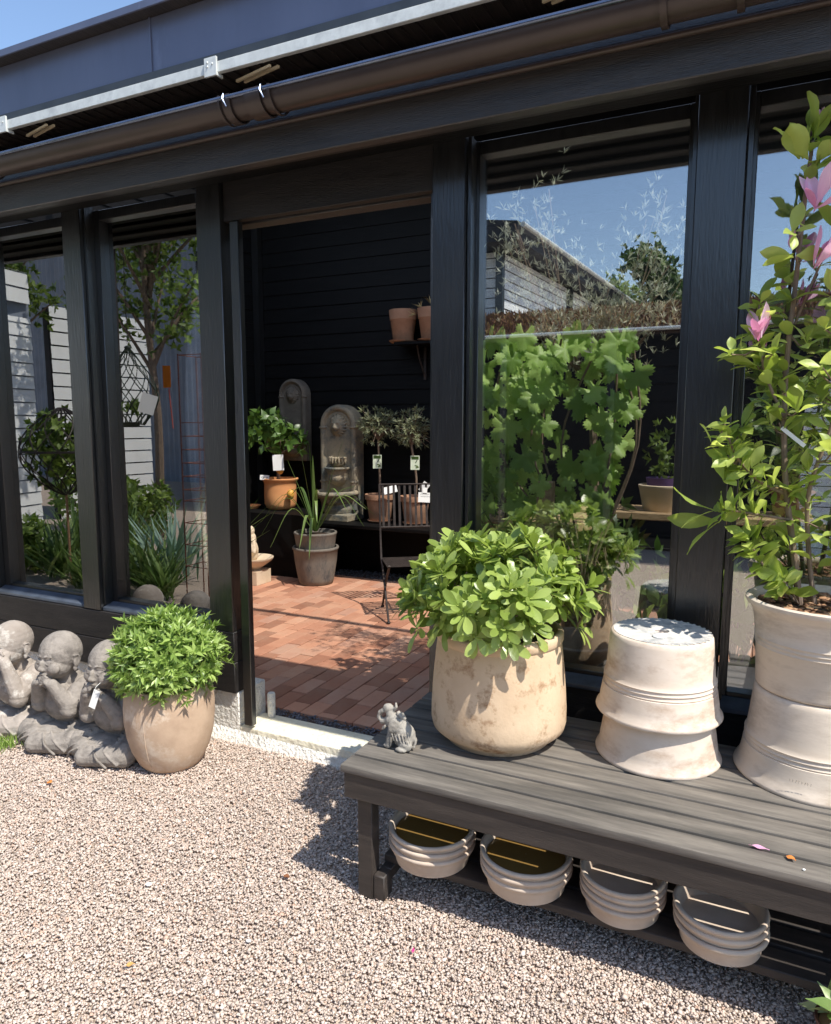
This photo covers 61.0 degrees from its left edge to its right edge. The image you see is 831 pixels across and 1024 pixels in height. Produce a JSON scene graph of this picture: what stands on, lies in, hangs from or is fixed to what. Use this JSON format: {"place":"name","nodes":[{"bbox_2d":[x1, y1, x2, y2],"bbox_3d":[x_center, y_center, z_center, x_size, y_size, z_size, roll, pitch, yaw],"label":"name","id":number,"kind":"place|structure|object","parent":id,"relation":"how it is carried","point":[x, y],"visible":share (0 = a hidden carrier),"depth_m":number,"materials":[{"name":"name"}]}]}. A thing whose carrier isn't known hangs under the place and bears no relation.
{"place":"outdoors","nodes":[
{"label":"outdoors","id":0,"kind":"place"},
{"bbox_2d":[0,0,141,49],"label":"sky","id":1,"kind":"structure","parent":0,"point":[20,20],"materials":[{"name":"blue"}]},
{"bbox_2d":[0,736,825,1023],"bbox_3d":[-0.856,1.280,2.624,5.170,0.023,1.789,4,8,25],"label":"gravel","id":2,"kind":"structure","parent":0,"point":[161,807],"depth_m":2.25,"materials":[{"name":"beige gravel"}]},
{"bbox_2d":[0,733,23,753],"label":"grass tuft","id":3,"kind":"object","parent":2,"relation":"on","point":[4,744],"visible":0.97,"depth_m":3.49,"materials":[{"name":"green plant"}]},
{"bbox_2d":[0,620,45,737],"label":"monk statue","id":4,"kind":"object","parent":2,"relation":"on","point":[19,673],"visible":0.77,"depth_m":3.63,"materials":[{"name":"stone"}]},
{"bbox_2d":[17,630,94,755],"bbox_3d":[-1.784,0.880,3.525,0.428,0.571,0.357,4,8,25],"label":"monk statue","id":5,"kind":"object","parent":2,"relation":"on","point":[57,685],"visible":0.81,"depth_m":3.46,"materials":[{"name":"grey stone"}]},
{"bbox_2d":[66,639,135,769],"bbox_3d":[-1.478,0.898,3.390,0.428,0.572,0.356,4,8,25],"label":"monk statue","id":6,"kind":"object","parent":2,"relation":"on","point":[101,741],"visible":0.62,"depth_m":3.30,"materials":[{"name":"grey stone"}]},
{"bbox_2d":[103,599,234,772],"bbox_3d":[-1.140,0.800,3.312,0.586,0.780,0.565,-4,8,-27],"label":"potted shrub","id":7,"kind":"object","parent":2,"relation":"on","point":[168,711],"visible":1,"depth_m":3.16,"materials":[{"name":"green plant"}]},
{"bbox_2d":[0,0,830,769],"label":"garden pavilion","id":8,"kind":"structure","parent":2,"relation":"on","point":[220,220],"depth_m":3.40,"materials":[{"name":"black wood"}]},
{"bbox_2d":[0,217,83,606],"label":"window","id":9,"kind":"structure","parent":8,"relation":"in","point":[39,497],"depth_m":4.11,"materials":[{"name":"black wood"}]},
{"bbox_2d":[93,193,209,623],"bbox_3d":[-1.355,-0.498,3.671,0.776,2.134,0.128,4,8,25],"label":"window","id":10,"kind":"structure","parent":8,"relation":"in","point":[146,260],"depth_m":3.71,"materials":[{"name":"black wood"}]},
{"bbox_2d":[250,504,260,508],"bbox_3d":[-1.762,-0.058,7.491,0.234,0.034,0.234,4,8,25],"label":"clay dish","id":11,"kind":"object","parent":8,"relation":"on","point":[254,506],"visible":0.35,"depth_m":7.46,"materials":[{"name":"orange ceramic"}]},
{"bbox_2d":[248,406,308,509],"bbox_3d":[-1.476,-0.569,7.361,0.747,1.082,0.536,4,8,25],"label":"potted lemon tree","id":12,"kind":"object","parent":8,"relation":"on","point":[276,488],"visible":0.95,"depth_m":7.26,"materials":[{"name":"green plant"}]},
{"bbox_2d":[278,379,311,460],"bbox_3d":[-1.304,-0.975,7.473,0.360,0.861,0.343,4,8,25],"label":"wall fountain","id":13,"kind":"object","parent":8,"relation":"attached to","point":[294,396],"depth_m":7.44,"materials":[{"name":"stone"}]},
{"bbox_2d":[318,405,363,521],"bbox_3d":[-0.784,-0.500,7.158,0.468,1.171,0.614,4,8,25],"label":"lion fountain","id":14,"kind":"object","parent":8,"relation":"on","point":[340,433],"visible":0.88,"depth_m":7.10,"materials":[{"name":"stone"}]},
{"bbox_2d":[355,405,399,522],"bbox_3d":[-0.372,-0.482,6.962,0.450,1.164,0.444,-2,8,-17],"label":"potted olive tree","id":15,"kind":"object","parent":8,"relation":"on","point":[377,430],"visible":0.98,"depth_m":6.89,"materials":[{"name":"green plant"}]},
{"bbox_2d":[384,485,397,494],"bbox_3d":[-0.242,-0.214,6.772,0.142,0.094,0.026,0,7,-4],"label":"price card","id":16,"kind":"object","parent":15,"relation":"in","point":[390,489],"visible":0.64,"depth_m":6.77,"materials":[{"name":"white paper"}]},
{"bbox_2d":[389,308,416,343],"bbox_3d":[-0.118,-1.775,6.761,0.274,0.308,0.274,4,8,25],"label":"shelf pot","id":17,"kind":"object","parent":8,"relation":"on","point":[403,323],"visible":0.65,"depth_m":6.67,"materials":[{"name":"ceramic"}]},
{"bbox_2d":[390,403,429,525],"bbox_3d":[-0.036,-0.462,6.824,0.470,1.161,0.435,-5,9,-34],"label":"potted olive tree","id":18,"kind":"object","parent":8,"relation":"on","point":[409,435],"visible":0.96,"depth_m":6.73,"materials":[{"name":"green plant"}]},
{"bbox_2d":[408,296,430,340],"bbox_3d":[0.113,-1.815,6.607,0.357,0.426,0.343,4,8,25],"label":"shelf pot","id":19,"kind":"object","parent":8,"relation":"on","point":[424,315],"visible":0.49,"depth_m":6.54,"materials":[{"name":"ceramic"}]},
{"bbox_2d":[472,103,694,691],"bbox_3d":[0.603,-0.375,2.741,0.835,2.140,0.128,4,8,25],"label":"window frame","id":20,"kind":"structure","parent":8,"relation":"in","point":[579,676],"depth_m":2.69,"materials":[{"name":"black wood"}]},
{"bbox_2d":[717,78,830,715],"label":"window frame","id":21,"kind":"structure","parent":8,"relation":"in","point":[734,700],"depth_m":2.41,"materials":[{"name":"black wood"}]},
{"bbox_2d":[340,692,830,993],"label":"display bench","id":22,"kind":"object","parent":2,"relation":"on","point":[570,790],"visible":0.75,"depth_m":2.09,"materials":[{"name":"grey wood"}]},
{"bbox_2d":[377,703,416,752],"bbox_3d":[-0.067,0.742,2.451,0.157,0.163,0.089,4,8,25],"label":"elephant figurine","id":23,"kind":"object","parent":22,"relation":"on","point":[401,734],"visible":1,"depth_m":2.43,"materials":[{"name":"stone"}]},
{"bbox_2d":[389,836,475,877],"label":"clay saucer","id":24,"kind":"object","parent":22,"relation":"on","point":[432,869],"visible":0.43,"depth_m":2.31,"materials":[{"name":"beige ceramic"}]},
{"bbox_2d":[389,830,475,861],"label":"clay saucer","id":25,"kind":"object","parent":24,"relation":"on","point":[432,858],"visible":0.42,"depth_m":2.29,"materials":[{"name":"beige ceramic"}]},
{"bbox_2d":[389,810,474,854],"bbox_3d":[0.058,1.099,2.421,0.297,0.070,0.297,2,8,21],"label":"clay saucer","id":26,"kind":"object","parent":25,"relation":"on","point":[416,833],"visible":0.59,"depth_m":2.39,"materials":[{"name":"brown ceramic"}]},
{"bbox_2d":[392,521,609,756],"bbox_3d":[0.286,0.413,2.520,0.714,0.791,0.694,-4,8,-27],"label":"potted shrub","id":27,"kind":"object","parent":22,"relation":"on","point":[499,682],"visible":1,"depth_m":2.34,"materials":[{"name":"green plant"}]},
{"bbox_2d":[480,857,572,905],"bbox_3d":[0.359,1.167,2.293,0.297,0.070,0.297,-6,9,-38],"label":"clay saucer","id":28,"kind":"object","parent":22,"relation":"on","point":[526,897],"visible":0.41,"depth_m":2.17,"materials":[{"name":"beige ceramic"}]},
{"bbox_2d":[480,850,572,889],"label":"clay saucer","id":29,"kind":"object","parent":28,"relation":"on","point":[525,885],"visible":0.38,"depth_m":2.16,"materials":[{"name":"beige ceramic"}]},
{"bbox_2d":[480,834,572,881],"bbox_3d":[0.357,1.117,2.286,0.297,0.070,0.297,-6,10,-37],"label":"clay saucer","id":30,"kind":"object","parent":29,"relation":"on","point":[513,860],"visible":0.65,"depth_m":2.25,"materials":[{"name":"brown ceramic"}]},
{"bbox_2d":[580,882,666,929],"bbox_3d":[0.638,1.186,2.176,0.257,0.062,0.257,-3,8,-20],"label":"clay saucer","id":31,"kind":"object","parent":22,"relation":"on","point":[619,920],"visible":0.37,"depth_m":2.08,"materials":[{"name":"grey ceramic"}]},
{"bbox_2d":[580,871,666,913],"bbox_3d":[0.637,1.165,2.175,0.257,0.062,0.257,0,7,-5],"label":"clay saucer","id":32,"kind":"object","parent":31,"relation":"on","point":[615,907],"visible":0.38,"depth_m":2.07,"materials":[{"name":"grey ceramic"}]},
{"bbox_2d":[581,872,667,906],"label":"clay saucer","id":33,"kind":"object","parent":32,"relation":"on","point":[647,902],"visible":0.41,"depth_m":2.06,"materials":[{"name":"grey ceramic"}]},
{"bbox_2d":[580,859,666,900],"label":"clay saucer","id":34,"kind":"object","parent":33,"relation":"on","point":[617,883],"visible":0.56,"depth_m":2.16,"materials":[{"name":"grey ceramic"}]},
{"bbox_2d":[595,714,721,780],"bbox_3d":[0.831,0.695,2.411,0.412,0.260,0.412,4,8,25],"label":"clay pot","id":35,"kind":"object","parent":22,"relation":"on","point":[662,756],"visible":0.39,"depth_m":2.26,"materials":[{"name":"white ceramic"}]},
{"bbox_2d":[596,618,723,734],"bbox_3d":[0.827,0.529,2.389,0.412,0.291,0.412,4,8,25],"label":"clay pot","id":36,"kind":"object","parent":35,"relation":"on","point":[659,676],"visible":1,"depth_m":2.25,"materials":[{"name":"white ceramic"}]},
{"bbox_2d":[673,909,769,966],"bbox_3d":[0.878,1.205,2.034,0.257,0.062,0.257,-3,8,-15],"label":"clay saucer","id":37,"kind":"object","parent":22,"relation":"on","point":[720,956],"visible":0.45,"depth_m":1.94,"materials":[{"name":"grey ceramic"}]},
{"bbox_2d":[673,900,769,949],"bbox_3d":[0.877,1.179,2.034,0.257,0.062,0.257,-4,8,-33],"label":"clay saucer","id":38,"kind":"object","parent":37,"relation":"on","point":[723,943],"visible":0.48,"depth_m":1.93,"materials":[{"name":"grey ceramic"}]},
{"bbox_2d":[673,885,769,940],"bbox_3d":[0.876,1.154,2.030,0.257,0.062,0.257,-2,7,-13],"label":"clay saucer","id":39,"kind":"object","parent":38,"relation":"on","point":[718,916],"visible":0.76,"depth_m":2.04,"materials":[{"name":"grey ceramic"}]},
{"bbox_2d":[749,844,769,849],"bbox_3d":[0.911,0.889,1.870,0.050,0.005,0.017,4,8,25],"label":"fallen petal","id":40,"kind":"object","parent":22,"relation":"on","point":[758,846],"visible":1,"depth_m":1.87,"materials":[{"name":"pink plant"}]},
{"bbox_2d":[733,679,830,808],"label":"clay pot","id":41,"kind":"object","parent":22,"relation":"on","point":[783,749],"visible":0.73,"depth_m":2.14,"materials":[{"name":"white ceramic"}]},
{"bbox_2d":[667,91,830,707],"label":"potted magnolia","id":42,"kind":"object","parent":41,"relation":"on","point":[792,627],"visible":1,"depth_m":2.16,"materials":[{"name":"green plant"}]},
{"bbox_2d":[797,980,830,1023],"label":"nursery plant","id":43,"kind":"object","parent":2,"relation":"on","point":[820,1007],"visible":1,"depth_m":1.80,"materials":[{"name":"green plant"}]},
{"bbox_2d":[266,569,666,736],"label":"drain gravel","id":44,"kind":"structure","parent":0,"point":[300,717],"depth_m":3.76,"materials":[{"name":"gravel"}]},
{"bbox_2d":[253,575,754,731],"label":"brick floor","id":45,"kind":"structure","parent":0,"point":[337,649],"depth_m":4.80,"materials":[{"name":"red brick"}]},
{"bbox_2d":[251,526,273,585],"bbox_3d":[-1.552,0.408,6.778,0.370,0.549,0.370,4,8,25],"label":"bird bath","id":46,"kind":"object","parent":45,"relation":"on","point":[261,574],"visible":0.56,"depth_m":6.75,"materials":[{"name":"beige stone"}]},
{"bbox_2d":[292,544,338,585],"bbox_3d":[-0.957,0.504,6.780,0.444,0.360,0.444,4,8,25],"label":"stone pot","id":47,"kind":"object","parent":45,"relation":"on","point":[317,568],"visible":0.78,"depth_m":6.62,"materials":[{"name":"grey stone"}]},
{"bbox_2d":[261,445,371,556],"bbox_3d":[-0.947,-0.133,6.664,0.951,1.214,0.661,4,8,25],"label":"potted dracaena","id":48,"kind":"object","parent":47,"relation":"in","point":[314,536],"visible":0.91,"depth_m":6.63,"materials":[{"name":"green plant"}]},
{"bbox_2d":[378,483,429,623],"bbox_3d":[-0.022,0.309,5.662,0.502,1.034,0.575,-1,7,-10],"label":"folding chair","id":49,"kind":"object","parent":45,"relation":"on","point":[423,496],"visible":0.65,"depth_m":5.84,"materials":[{"name":"metal"}]},
{"bbox_2d":[481,442,585,565],"bbox_3d":[0.480,0.330,3.759,0.812,1.465,0.715,4,8,25],"label":"grass plant","id":50,"kind":"object","parent":45,"relation":"on","point":[503,515],"depth_m":3.63,"materials":[{"name":"plant"}]},
{"bbox_2d":[482,510,591,626],"bbox_3d":[0.671,0.530,3.933,0.660,1.025,0.660,4,8,25],"label":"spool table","id":51,"kind":"object","parent":45,"relation":"on","point":[580,518],"visible":0.14,"depth_m":3.67,"materials":[{"name":"brown wood"}]},
{"bbox_2d":[535,481,554,570],"bbox_3d":[0.611,0.481,3.380,0.070,1.260,0.070,4,8,25],"label":"wooden post","id":52,"kind":"object","parent":45,"relation":"on","point":[545,507],"visible":0.24,"depth_m":3.29,"materials":[{"name":"brown wood"}]},
{"bbox_2d":[481,319,654,626],"bbox_3d":[0.697,0.090,3.497,0.926,2.007,0.619,4,8,25],"label":"grape vine","id":53,"kind":"object","parent":45,"relation":"on","point":[535,384],"visible":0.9,"depth_m":3.36,"materials":[{"name":"green plant"}]},
{"bbox_2d":[484,147,685,621],"bbox_3d":[0.891,-0.386,3.610,1.282,2.924,0.912,4,8,25],"label":"olive tree","id":54,"kind":"object","parent":45,"relation":"on","point":[603,315],"visible":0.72,"depth_m":3.45,"materials":[{"name":"green plant"}]},
{"bbox_2d":[562,627,609,667],"bbox_3d":[0.750,0.861,3.232,0.370,0.585,0.370,4,8,25],"label":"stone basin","id":55,"kind":"object","parent":45,"relation":"on","point":[576,650],"visible":0.1,"depth_m":3.28,"materials":[{"name":"stone"}]},
{"bbox_2d":[565,480,650,626],"bbox_3d":[1.024,0.408,4.141,0.641,1.217,0.495,4,8,25],"label":"leafy shrub","id":56,"kind":"object","parent":45,"relation":"on","point":[616,529],"visible":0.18,"depth_m":4.02,"materials":[{"name":"green plant"}]},
{"bbox_2d":[563,526,668,632],"bbox_3d":[1.003,0.576,3.605,0.609,1.018,0.486,4,8,25],"label":"leafy shrub","id":57,"kind":"object","parent":45,"relation":"on","point":[616,576],"visible":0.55,"depth_m":3.62,"materials":[{"name":"dark leaf"},{"name":"grey brown bark"},{"name":"terracotta"}]},
{"bbox_2d":[580,504,825,577],"bbox_3d":[1.585,0.507,4.104,1.300,1.030,0.400,4,8,25],"label":"plant table","id":58,"kind":"object","parent":45,"relation":"on","point":[639,513],"visible":0.07,"depth_m":3.94,"materials":[{"name":"brown wood"}]},
{"bbox_2d":[638,415,675,512],"bbox_3d":[1.433,-0.283,4.055,0.280,0.551,0.280,4,8,25],"label":"potted plant","id":59,"kind":"object","parent":58,"relation":"on","point":[656,493],"visible":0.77,"depth_m":4.00,"materials":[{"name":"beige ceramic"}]},
{"bbox_2d":[740,375,830,518],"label":"leafy shrub","id":60,"kind":"object","parent":58,"relation":"on","point":[772,454],"visible":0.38,"depth_m":3.73,"materials":[{"name":"green plant"}]},
{"bbox_2d":[717,666,754,688],"bbox_3d":[1.330,0.928,2.804,0.400,0.520,0.400,4,8,25],"label":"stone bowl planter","id":61,"kind":"object","parent":45,"relation":"on","point":[741,676],"visible":0.05,"depth_m":2.91,"materials":[{"name":"stone"}]},
{"bbox_2d":[774,463,830,585],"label":"leafy shrub","id":62,"kind":"object","parent":45,"relation":"on","point":[822,576],"visible":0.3,"depth_m":3.23,"materials":[{"name":"green plant"}]},
{"bbox_2d":[609,559,668,620],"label":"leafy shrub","id":63,"kind":"object","parent":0,"point":[653,595],"visible":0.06,"depth_m":3.45,"materials":[{"name":"green plant"}]},
{"bbox_2d":[718,557,764,667],"bbox_3d":[1.477,0.657,3.286,0.553,0.937,0.435,4,8,25],"label":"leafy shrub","id":64,"kind":"object","parent":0,"point":[742,631],"visible":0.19,"depth_m":3.25,"materials":[{"name":"green plant"}]}
]}

